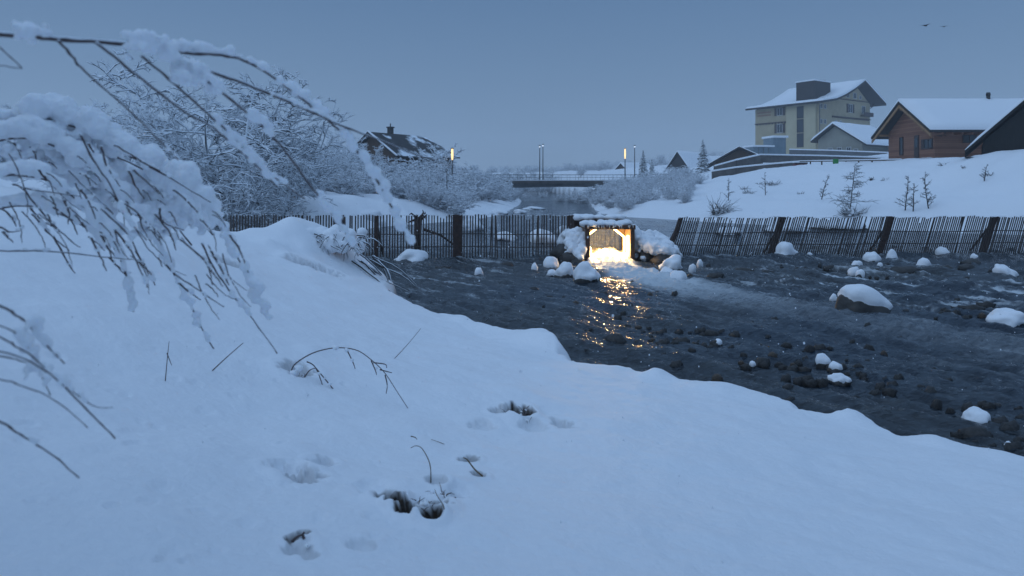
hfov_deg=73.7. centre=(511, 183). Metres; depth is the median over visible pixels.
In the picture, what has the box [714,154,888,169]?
retaining wall
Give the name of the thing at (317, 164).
snowy shrub
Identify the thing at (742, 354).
river stone
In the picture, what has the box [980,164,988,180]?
bare sapling
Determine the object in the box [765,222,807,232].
river boulder
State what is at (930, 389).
river stone
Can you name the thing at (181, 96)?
snowy tree
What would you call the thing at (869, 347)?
river stone
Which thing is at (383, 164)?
snowy shrub
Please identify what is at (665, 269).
river boulder
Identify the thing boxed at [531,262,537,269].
river boulder
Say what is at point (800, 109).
window
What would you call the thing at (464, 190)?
snowy shrub
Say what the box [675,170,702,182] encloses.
snowy shrub
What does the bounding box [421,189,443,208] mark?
snowy shrub
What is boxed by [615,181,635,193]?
snowy shrub
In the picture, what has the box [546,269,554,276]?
river boulder
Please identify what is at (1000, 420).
river stone
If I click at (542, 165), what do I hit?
street lamp
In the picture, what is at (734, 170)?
retaining wall
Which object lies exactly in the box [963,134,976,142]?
window
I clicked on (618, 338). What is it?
river stone
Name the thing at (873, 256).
river boulder
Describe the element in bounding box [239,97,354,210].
snowy tree
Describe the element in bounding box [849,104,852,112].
window
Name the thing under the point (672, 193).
snowy shrub
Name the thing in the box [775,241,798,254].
river boulder
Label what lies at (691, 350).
river stone
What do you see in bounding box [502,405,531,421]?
grass tuft
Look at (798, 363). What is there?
river stone
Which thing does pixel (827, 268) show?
river stone
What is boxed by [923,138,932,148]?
window
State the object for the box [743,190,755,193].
bush
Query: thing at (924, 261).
river boulder
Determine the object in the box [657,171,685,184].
snowy shrub
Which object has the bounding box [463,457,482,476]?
dry grass
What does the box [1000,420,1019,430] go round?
river stone
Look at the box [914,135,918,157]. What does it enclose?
door
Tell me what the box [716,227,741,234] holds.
river boulder
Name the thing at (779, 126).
window
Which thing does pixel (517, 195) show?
snowy shrub
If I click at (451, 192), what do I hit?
snowy shrub
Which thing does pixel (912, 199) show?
bare sapling
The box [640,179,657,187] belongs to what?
snowy shrub
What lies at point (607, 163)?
snowy tree
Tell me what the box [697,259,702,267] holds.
river boulder
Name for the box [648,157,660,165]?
snowy tree
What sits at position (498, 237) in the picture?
river boulder
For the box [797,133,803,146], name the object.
window
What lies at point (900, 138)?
window
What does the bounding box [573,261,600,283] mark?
river boulder
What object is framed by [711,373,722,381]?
river stone
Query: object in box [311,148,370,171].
snowy shrub
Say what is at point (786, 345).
river stone
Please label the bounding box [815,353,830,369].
river boulder
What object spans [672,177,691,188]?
snowy shrub
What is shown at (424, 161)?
snowy shrub
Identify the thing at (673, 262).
river boulder
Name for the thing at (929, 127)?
wooden house
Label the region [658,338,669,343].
river stone
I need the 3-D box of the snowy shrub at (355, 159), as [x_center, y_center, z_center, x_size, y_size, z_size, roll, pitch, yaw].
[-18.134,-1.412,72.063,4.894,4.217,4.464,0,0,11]
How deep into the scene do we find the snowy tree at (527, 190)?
184.94 m
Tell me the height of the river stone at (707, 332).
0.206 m
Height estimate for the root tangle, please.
1.201 m
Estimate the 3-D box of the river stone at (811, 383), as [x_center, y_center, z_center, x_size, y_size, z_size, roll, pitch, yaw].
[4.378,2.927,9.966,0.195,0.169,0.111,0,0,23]
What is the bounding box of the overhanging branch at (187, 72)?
[0,20,453,255]
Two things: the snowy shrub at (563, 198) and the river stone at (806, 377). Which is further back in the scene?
the snowy shrub at (563, 198)
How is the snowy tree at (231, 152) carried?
on the snow ground at (260, 473)
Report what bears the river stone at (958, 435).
in the river at (982, 370)
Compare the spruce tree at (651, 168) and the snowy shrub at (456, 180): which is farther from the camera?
the spruce tree at (651, 168)
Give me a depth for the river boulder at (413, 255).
25.71 m
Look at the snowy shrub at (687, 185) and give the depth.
68.01 m
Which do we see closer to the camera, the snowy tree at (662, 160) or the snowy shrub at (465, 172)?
the snowy shrub at (465, 172)
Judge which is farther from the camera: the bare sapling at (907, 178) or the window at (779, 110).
the window at (779, 110)
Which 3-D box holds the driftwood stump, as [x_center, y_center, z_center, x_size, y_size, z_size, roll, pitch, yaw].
[-3.906,2.140,28.258,0.761,2.119,0.724,0,0,-14]
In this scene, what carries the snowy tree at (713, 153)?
on the snow ground at (260, 473)
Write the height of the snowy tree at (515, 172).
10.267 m
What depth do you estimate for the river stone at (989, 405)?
8.83 m
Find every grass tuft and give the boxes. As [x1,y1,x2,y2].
[413,496,434,510]
[425,483,455,497]
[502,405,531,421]
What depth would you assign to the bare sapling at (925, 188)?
44.02 m
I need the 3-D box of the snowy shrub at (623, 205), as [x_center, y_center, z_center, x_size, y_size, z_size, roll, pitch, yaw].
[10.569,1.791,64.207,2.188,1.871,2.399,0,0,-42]
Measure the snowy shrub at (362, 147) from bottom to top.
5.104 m
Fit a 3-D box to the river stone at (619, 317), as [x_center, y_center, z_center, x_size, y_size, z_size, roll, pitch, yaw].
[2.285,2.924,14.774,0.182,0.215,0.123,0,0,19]
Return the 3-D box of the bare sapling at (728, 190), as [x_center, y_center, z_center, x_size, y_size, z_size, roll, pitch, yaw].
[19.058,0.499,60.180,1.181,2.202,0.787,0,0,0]
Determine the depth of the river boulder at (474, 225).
42.60 m
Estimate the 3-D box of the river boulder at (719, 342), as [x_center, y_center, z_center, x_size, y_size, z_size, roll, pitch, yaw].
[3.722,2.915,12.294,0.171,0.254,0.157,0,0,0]
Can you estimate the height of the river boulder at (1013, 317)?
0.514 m
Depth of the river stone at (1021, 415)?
8.44 m
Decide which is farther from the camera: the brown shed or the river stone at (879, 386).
the brown shed
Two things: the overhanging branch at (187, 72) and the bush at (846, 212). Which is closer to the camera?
the overhanging branch at (187, 72)
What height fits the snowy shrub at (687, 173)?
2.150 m
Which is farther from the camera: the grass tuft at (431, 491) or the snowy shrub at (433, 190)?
the snowy shrub at (433, 190)
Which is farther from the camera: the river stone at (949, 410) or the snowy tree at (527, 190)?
the snowy tree at (527, 190)
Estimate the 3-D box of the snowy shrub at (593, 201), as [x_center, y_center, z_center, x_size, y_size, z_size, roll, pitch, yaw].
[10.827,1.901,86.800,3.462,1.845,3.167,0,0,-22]
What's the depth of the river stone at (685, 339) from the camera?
12.42 m
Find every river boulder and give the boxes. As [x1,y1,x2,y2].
[361,209,385,226]
[394,249,428,261]
[465,219,483,230]
[474,267,483,275]
[491,209,507,214]
[494,231,516,240]
[513,209,526,212]
[523,206,544,208]
[528,229,556,242]
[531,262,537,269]
[543,256,558,267]
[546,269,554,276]
[554,262,573,277]
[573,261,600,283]
[658,254,682,269]
[660,266,672,272]
[670,270,686,279]
[688,264,695,272]
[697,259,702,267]
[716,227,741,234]
[716,338,722,345]
[749,361,755,367]
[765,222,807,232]
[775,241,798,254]
[810,218,867,229]
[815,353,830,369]
[827,373,851,386]
[828,361,842,370]
[829,293,836,300]
[835,284,892,313]
[847,267,858,276]
[851,261,862,265]
[855,269,864,277]
[863,251,881,261]
[886,249,897,257]
[916,258,930,265]
[935,246,949,254]
[961,406,990,423]
[970,253,977,257]
[985,308,1023,326]
[992,264,1018,276]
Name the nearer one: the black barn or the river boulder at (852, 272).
the river boulder at (852, 272)
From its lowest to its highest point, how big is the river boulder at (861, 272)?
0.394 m
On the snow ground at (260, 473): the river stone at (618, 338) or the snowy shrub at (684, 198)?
the snowy shrub at (684, 198)
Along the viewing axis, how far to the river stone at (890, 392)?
9.47 m
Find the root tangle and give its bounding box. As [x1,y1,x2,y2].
[351,253,416,291]
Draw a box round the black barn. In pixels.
[965,98,1023,156]
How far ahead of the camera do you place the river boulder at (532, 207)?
78.93 m
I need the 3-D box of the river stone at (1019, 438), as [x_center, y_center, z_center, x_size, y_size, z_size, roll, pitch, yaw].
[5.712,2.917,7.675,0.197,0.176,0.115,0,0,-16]
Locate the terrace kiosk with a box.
[742,135,788,153]
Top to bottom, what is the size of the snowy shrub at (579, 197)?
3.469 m
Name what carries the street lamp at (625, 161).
on the road bridge
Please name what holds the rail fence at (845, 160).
on the snow ground at (260, 473)
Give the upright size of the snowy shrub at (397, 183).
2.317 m
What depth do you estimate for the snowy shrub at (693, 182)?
74.78 m
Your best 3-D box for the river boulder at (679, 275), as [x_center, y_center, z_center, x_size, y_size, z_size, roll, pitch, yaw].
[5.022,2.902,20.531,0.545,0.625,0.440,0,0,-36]
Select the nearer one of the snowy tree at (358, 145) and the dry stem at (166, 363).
the dry stem at (166, 363)
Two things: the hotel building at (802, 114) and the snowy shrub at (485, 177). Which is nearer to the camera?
the snowy shrub at (485, 177)
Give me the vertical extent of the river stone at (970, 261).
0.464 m
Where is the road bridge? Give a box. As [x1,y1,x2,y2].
[483,174,668,187]
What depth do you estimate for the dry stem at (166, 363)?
4.88 m
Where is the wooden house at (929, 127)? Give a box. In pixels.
[871,92,1022,158]
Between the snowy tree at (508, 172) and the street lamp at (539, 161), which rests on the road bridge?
the street lamp at (539, 161)
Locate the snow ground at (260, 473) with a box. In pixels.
[0,149,1023,575]
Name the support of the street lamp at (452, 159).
on the snow ground at (260, 473)
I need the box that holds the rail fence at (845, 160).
[799,158,901,164]
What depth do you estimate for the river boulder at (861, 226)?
43.64 m
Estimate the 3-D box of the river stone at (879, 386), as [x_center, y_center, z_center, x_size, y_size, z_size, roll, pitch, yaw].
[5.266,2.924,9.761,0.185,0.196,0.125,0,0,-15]
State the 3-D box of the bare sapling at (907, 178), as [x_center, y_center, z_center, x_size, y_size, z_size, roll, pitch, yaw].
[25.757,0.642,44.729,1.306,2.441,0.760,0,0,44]
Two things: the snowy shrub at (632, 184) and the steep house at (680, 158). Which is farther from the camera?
the steep house at (680, 158)
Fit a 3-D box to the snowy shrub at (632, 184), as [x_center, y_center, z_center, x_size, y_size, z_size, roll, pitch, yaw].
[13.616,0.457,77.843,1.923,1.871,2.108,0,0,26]
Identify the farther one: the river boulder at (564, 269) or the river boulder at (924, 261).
the river boulder at (924, 261)
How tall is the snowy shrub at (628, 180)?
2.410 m
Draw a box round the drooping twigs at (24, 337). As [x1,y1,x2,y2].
[0,304,115,477]
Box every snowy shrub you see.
[289,137,343,158]
[298,154,328,190]
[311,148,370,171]
[315,159,373,196]
[328,164,371,194]
[332,145,365,171]
[335,157,352,180]
[339,160,382,192]
[342,152,362,168]
[353,170,395,193]
[362,159,397,172]
[371,169,404,190]
[375,156,408,175]
[376,159,424,179]
[384,175,409,197]
[386,156,433,172]
[387,175,410,197]
[389,174,419,199]
[396,154,453,185]
[396,159,449,184]
[397,178,436,201]
[398,166,438,191]
[410,183,442,203]
[414,142,464,173]
[415,169,468,195]
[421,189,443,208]
[422,190,456,211]
[423,187,453,203]
[432,182,464,197]
[433,184,466,198]
[438,162,478,185]
[439,191,465,210]
[440,189,480,216]
[446,170,489,195]
[447,174,497,201]
[455,190,476,206]
[460,166,495,188]
[463,175,506,201]
[471,169,495,179]
[486,172,511,187]
[493,184,517,201]
[497,180,514,199]
[510,190,521,199]
[538,192,548,196]
[554,194,566,200]
[564,193,575,200]
[570,186,592,202]
[581,192,599,204]
[589,184,611,196]
[594,191,610,203]
[596,183,613,192]
[598,186,617,197]
[599,193,616,208]
[608,175,637,189]
[610,176,625,184]
[610,193,638,211]
[613,186,638,199]
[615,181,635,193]
[615,191,637,203]
[620,177,643,184]
[621,183,643,193]
[623,180,637,189]
[629,174,649,186]
[629,187,658,203]
[630,186,647,199]
[635,171,657,180]
[636,178,657,191]
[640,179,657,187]
[642,185,660,199]
[643,170,665,179]
[648,178,670,187]
[656,179,680,194]
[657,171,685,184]
[659,183,686,199]
[661,179,686,194]
[662,165,689,176]
[671,168,693,174]
[671,174,692,183]
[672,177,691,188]
[674,180,696,195]
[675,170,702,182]
[676,186,695,203]
[681,175,696,187]
[692,170,708,183]
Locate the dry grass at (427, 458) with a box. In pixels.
[411,436,430,482]
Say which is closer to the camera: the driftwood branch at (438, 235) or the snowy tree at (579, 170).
the driftwood branch at (438, 235)
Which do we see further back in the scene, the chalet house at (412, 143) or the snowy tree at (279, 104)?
the chalet house at (412, 143)
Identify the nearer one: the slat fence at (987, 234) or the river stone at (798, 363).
the river stone at (798, 363)
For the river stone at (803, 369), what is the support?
in the river at (982, 370)
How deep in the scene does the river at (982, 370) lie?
15.33 m
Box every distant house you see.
[614,162,650,169]
[709,156,719,160]
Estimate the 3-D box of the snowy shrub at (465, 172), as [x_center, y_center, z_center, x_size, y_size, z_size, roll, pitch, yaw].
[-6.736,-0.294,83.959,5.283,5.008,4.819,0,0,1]
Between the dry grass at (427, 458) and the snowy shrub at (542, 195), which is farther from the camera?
the snowy shrub at (542, 195)
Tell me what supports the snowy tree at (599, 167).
on the snow ground at (260, 473)
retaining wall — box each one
[712,160,799,178]
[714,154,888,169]
[789,149,887,155]
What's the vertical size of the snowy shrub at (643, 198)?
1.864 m
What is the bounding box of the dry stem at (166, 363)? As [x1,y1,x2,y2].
[165,344,171,380]
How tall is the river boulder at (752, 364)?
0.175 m
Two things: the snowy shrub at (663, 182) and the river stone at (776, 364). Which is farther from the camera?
the snowy shrub at (663, 182)
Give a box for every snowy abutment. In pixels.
[551,226,591,263]
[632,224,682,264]
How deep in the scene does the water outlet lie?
25.57 m
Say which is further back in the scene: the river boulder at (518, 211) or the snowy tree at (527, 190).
the snowy tree at (527, 190)
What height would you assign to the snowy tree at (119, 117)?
5.834 m
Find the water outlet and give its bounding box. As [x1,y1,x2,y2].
[573,214,635,260]
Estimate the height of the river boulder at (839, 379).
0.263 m
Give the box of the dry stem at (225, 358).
[212,343,242,370]
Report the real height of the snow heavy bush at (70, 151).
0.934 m
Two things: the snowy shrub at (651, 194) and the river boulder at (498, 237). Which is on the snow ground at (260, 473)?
the snowy shrub at (651, 194)
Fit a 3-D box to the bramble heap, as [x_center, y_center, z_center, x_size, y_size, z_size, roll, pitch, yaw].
[-4.683,1.483,16.827,2.824,0.976,2.339,0,0,0]
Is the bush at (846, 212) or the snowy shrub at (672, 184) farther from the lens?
the snowy shrub at (672, 184)
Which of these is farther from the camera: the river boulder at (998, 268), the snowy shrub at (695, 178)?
the snowy shrub at (695, 178)
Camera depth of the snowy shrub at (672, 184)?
70.67 m
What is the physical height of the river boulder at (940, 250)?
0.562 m
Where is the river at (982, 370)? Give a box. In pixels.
[356,192,1023,456]
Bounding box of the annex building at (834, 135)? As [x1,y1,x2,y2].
[811,121,888,151]
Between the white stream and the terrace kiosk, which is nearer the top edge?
the terrace kiosk
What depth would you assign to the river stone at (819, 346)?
12.00 m
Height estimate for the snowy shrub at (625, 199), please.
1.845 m
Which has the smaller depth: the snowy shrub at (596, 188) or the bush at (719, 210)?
the bush at (719, 210)
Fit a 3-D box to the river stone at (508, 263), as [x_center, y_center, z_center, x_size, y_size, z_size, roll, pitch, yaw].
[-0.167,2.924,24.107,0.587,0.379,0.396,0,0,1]
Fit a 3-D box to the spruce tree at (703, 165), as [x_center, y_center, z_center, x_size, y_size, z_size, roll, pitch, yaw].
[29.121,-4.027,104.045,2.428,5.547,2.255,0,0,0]
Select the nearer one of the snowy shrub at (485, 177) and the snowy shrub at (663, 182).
the snowy shrub at (663, 182)
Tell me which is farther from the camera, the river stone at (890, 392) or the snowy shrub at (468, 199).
the snowy shrub at (468, 199)
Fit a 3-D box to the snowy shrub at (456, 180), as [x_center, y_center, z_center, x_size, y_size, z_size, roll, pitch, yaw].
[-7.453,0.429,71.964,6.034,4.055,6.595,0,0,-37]
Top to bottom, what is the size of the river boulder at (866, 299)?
1.192 m
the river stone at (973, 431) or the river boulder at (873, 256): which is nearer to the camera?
the river stone at (973, 431)
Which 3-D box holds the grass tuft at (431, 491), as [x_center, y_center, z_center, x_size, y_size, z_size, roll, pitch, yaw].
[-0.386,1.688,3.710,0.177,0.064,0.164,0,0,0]
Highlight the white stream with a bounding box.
[588,250,632,265]
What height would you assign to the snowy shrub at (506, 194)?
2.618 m
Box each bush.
[0,92,276,353]
[708,193,740,215]
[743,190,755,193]
[766,179,781,184]
[834,203,868,216]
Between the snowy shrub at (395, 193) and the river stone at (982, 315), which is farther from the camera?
the snowy shrub at (395, 193)
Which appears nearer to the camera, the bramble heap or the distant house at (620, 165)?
the bramble heap
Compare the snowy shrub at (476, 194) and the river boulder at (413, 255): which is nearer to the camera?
the river boulder at (413, 255)
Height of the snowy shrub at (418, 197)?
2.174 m
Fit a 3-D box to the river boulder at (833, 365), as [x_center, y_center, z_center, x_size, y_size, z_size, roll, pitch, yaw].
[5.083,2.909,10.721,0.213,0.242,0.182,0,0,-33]
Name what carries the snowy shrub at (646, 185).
on the snow ground at (260, 473)
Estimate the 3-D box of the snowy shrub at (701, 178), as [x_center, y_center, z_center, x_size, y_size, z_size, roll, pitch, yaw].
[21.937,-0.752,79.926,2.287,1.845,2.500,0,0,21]
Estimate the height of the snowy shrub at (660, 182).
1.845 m
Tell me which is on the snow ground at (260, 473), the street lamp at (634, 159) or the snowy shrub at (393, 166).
the snowy shrub at (393, 166)
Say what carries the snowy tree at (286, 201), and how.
on the snow ground at (260, 473)
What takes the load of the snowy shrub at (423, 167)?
on the snow ground at (260, 473)
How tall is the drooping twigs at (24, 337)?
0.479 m
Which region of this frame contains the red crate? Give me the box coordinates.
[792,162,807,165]
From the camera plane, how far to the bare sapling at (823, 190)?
52.66 m
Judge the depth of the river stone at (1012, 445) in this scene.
7.39 m
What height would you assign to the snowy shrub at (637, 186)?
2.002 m
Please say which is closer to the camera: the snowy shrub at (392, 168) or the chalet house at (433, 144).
the snowy shrub at (392, 168)
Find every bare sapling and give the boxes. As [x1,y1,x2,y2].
[725,178,733,200]
[819,174,831,198]
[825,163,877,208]
[894,175,914,209]
[904,183,918,210]
[920,172,935,208]
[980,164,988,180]
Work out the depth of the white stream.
24.87 m
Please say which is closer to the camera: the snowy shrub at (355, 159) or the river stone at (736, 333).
the river stone at (736, 333)
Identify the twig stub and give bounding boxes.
[291,532,304,542]
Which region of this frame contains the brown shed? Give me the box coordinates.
[708,146,762,167]
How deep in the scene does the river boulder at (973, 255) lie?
26.73 m
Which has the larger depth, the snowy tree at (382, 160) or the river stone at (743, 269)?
the snowy tree at (382, 160)
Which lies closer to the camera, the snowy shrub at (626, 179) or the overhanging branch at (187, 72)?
the overhanging branch at (187, 72)
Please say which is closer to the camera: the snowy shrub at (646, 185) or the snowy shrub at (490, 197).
the snowy shrub at (646, 185)
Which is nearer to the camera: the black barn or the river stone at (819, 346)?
the river stone at (819, 346)
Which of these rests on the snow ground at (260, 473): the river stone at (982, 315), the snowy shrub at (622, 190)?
the snowy shrub at (622, 190)
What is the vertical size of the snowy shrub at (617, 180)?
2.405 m
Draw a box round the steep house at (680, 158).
[665,150,711,168]
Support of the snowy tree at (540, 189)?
on the snow ground at (260, 473)
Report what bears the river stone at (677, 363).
in the river at (982, 370)
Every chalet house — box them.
[357,123,447,171]
[422,137,459,172]
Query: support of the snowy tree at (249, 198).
on the snow ground at (260, 473)
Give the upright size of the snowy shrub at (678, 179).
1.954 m
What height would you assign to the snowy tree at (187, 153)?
4.322 m
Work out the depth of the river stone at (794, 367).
10.64 m
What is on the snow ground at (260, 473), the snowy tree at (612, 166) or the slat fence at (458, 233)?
the snowy tree at (612, 166)
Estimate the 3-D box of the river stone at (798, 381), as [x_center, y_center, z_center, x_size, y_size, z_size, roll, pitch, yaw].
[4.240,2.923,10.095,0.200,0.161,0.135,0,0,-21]
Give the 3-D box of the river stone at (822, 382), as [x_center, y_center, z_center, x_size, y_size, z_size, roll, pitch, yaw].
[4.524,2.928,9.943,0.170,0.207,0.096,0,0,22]
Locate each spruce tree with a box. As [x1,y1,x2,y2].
[638,150,648,176]
[649,159,653,173]
[695,139,709,173]
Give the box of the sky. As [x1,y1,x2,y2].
[0,0,1023,172]
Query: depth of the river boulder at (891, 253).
25.79 m
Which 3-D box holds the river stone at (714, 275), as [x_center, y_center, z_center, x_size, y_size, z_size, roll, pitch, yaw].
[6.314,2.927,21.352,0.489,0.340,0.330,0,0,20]
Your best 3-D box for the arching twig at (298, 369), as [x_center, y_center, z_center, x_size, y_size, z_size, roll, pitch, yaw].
[-1.423,1.755,5.999,1.061,0.680,0.088,0,0,0]
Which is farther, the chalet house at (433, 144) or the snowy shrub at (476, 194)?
the chalet house at (433, 144)
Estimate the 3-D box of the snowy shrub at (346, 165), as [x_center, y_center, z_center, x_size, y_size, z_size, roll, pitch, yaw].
[-14.340,-0.484,62.507,4.178,3.852,3.812,0,0,21]
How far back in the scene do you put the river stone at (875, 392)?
9.47 m
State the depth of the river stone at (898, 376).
10.08 m
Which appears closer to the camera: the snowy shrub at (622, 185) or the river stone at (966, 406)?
the river stone at (966, 406)
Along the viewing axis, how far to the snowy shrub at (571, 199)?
114.39 m
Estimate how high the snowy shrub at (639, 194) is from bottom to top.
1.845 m
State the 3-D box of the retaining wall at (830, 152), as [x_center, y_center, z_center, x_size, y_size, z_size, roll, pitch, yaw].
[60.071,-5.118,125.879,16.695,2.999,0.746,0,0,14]
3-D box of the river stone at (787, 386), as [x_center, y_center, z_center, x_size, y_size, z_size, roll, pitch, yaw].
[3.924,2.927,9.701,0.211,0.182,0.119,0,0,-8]
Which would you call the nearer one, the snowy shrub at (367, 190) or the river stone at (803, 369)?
the river stone at (803, 369)
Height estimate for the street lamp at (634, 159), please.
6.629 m
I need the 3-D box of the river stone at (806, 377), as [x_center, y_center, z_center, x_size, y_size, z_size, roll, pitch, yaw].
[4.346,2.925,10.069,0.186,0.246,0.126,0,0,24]
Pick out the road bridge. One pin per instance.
(526, 183)
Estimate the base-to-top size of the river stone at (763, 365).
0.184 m
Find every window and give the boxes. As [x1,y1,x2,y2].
[777,108,781,115]
[777,124,781,132]
[797,106,803,118]
[797,119,803,132]
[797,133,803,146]
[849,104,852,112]
[899,137,902,154]
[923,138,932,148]
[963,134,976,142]
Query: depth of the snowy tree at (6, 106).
32.91 m
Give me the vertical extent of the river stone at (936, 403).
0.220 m
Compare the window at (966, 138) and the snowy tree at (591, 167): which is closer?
the window at (966, 138)
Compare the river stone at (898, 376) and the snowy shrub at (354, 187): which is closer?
the river stone at (898, 376)
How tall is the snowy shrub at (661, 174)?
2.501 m
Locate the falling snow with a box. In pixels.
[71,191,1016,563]
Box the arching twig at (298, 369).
[290,345,407,407]
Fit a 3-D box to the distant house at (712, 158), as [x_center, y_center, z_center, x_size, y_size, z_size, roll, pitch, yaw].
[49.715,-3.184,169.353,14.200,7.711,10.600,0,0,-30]
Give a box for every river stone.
[500,261,513,266]
[605,333,626,343]
[614,314,621,319]
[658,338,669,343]
[670,360,682,366]
[675,329,683,333]
[675,337,689,342]
[687,348,695,351]
[704,329,719,335]
[706,272,721,278]
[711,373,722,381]
[728,330,740,336]
[734,267,754,270]
[740,352,747,356]
[740,363,751,370]
[759,361,768,368]
[768,352,777,357]
[774,362,782,367]
[778,364,786,369]
[780,342,792,347]
[781,373,790,382]
[782,384,793,388]
[786,364,797,371]
[793,376,802,385]
[794,360,801,366]
[798,366,811,371]
[801,374,813,386]
[804,344,814,352]
[805,379,817,387]
[814,344,825,349]
[816,378,828,387]
[823,265,833,270]
[829,369,840,373]
[859,373,866,378]
[864,344,874,350]
[869,389,880,394]
[875,382,885,389]
[881,387,896,397]
[887,380,898,385]
[889,266,920,273]
[893,373,902,379]
[924,385,937,392]
[930,399,941,409]
[945,407,955,412]
[950,431,962,438]
[957,425,992,437]
[958,264,974,270]
[958,304,985,309]
[960,258,981,263]
[961,401,973,410]
[976,301,995,307]
[977,400,986,407]
[979,312,985,318]
[981,402,996,408]
[991,416,1008,423]
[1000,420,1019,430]
[1003,441,1022,449]
[1013,436,1023,441]
[1015,413,1023,418]
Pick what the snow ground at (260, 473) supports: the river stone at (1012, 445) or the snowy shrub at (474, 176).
the snowy shrub at (474, 176)
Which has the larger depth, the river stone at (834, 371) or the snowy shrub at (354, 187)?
the snowy shrub at (354, 187)
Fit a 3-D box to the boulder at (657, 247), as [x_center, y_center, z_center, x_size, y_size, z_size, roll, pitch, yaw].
[5.374,2.408,26.298,1.990,1.690,3.870,0,0,0]
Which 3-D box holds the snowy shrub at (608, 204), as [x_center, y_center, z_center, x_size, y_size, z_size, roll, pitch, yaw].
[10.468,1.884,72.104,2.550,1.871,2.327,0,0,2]
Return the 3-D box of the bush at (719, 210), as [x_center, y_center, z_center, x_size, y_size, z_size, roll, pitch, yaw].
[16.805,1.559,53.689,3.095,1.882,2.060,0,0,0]
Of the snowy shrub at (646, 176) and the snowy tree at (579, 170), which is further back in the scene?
the snowy tree at (579, 170)
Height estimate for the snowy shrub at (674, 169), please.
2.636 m
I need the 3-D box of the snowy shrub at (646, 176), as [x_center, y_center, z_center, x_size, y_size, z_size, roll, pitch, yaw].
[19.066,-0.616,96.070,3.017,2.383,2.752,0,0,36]
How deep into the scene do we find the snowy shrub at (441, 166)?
79.57 m
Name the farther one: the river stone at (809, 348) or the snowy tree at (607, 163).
the snowy tree at (607, 163)
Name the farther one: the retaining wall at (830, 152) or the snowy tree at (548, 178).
the snowy tree at (548, 178)
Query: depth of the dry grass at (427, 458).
3.98 m
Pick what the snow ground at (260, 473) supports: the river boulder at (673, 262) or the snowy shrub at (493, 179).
the snowy shrub at (493, 179)
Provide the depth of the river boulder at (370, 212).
46.56 m
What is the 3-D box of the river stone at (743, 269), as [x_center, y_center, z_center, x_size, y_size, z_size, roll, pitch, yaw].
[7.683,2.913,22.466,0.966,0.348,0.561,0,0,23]
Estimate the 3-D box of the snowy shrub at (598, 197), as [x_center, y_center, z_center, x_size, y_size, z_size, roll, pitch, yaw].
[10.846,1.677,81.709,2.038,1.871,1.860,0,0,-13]
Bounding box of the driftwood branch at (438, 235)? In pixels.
[424,228,452,244]
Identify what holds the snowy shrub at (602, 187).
on the snow ground at (260, 473)
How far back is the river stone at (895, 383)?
9.73 m
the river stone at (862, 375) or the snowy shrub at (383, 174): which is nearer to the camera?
the river stone at (862, 375)
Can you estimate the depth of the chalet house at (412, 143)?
90.40 m
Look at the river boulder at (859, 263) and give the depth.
23.36 m
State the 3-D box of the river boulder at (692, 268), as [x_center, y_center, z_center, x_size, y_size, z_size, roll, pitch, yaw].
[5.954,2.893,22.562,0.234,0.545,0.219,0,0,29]
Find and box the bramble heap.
[306,224,381,257]
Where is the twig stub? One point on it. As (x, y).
(298, 536)
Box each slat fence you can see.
[230,214,573,257]
[670,215,1023,255]
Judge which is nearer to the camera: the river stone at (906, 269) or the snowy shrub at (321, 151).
the river stone at (906, 269)
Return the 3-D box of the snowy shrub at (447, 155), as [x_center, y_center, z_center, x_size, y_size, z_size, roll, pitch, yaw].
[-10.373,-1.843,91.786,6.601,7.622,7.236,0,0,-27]
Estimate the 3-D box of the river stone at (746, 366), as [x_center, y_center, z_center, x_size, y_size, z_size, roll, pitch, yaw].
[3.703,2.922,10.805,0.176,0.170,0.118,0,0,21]
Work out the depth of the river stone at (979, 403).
8.91 m
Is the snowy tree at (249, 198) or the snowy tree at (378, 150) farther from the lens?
the snowy tree at (378, 150)
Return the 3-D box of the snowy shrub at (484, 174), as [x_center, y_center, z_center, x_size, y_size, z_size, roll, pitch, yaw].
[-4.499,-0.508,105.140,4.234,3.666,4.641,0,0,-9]
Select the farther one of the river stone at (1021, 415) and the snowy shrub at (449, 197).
the snowy shrub at (449, 197)
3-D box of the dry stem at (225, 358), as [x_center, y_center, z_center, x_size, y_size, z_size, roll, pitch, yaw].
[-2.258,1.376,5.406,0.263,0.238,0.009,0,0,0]
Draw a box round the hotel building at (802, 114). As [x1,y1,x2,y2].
[745,79,885,153]
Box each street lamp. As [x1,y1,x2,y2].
[451,148,453,180]
[539,145,540,179]
[542,144,543,179]
[624,148,625,177]
[634,145,635,175]
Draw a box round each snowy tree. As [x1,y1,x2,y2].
[0,103,114,190]
[85,83,185,211]
[86,49,322,231]
[111,138,227,209]
[113,72,243,162]
[182,54,333,208]
[188,142,301,231]
[218,148,329,228]
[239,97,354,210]
[287,123,350,190]
[333,136,367,163]
[355,143,384,164]
[370,151,397,173]
[494,166,527,178]
[496,168,527,192]
[508,169,537,194]
[529,173,554,193]
[535,168,558,192]
[563,162,571,170]
[574,164,588,176]
[585,163,595,170]
[591,160,605,170]
[598,160,611,169]
[607,161,616,169]
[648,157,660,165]
[653,154,666,164]
[706,149,718,155]
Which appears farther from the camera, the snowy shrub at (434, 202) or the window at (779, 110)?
the window at (779, 110)
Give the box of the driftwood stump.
[409,210,426,249]
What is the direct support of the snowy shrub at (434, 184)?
on the snow ground at (260, 473)
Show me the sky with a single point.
(587, 81)
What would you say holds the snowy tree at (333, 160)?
on the snow ground at (260, 473)

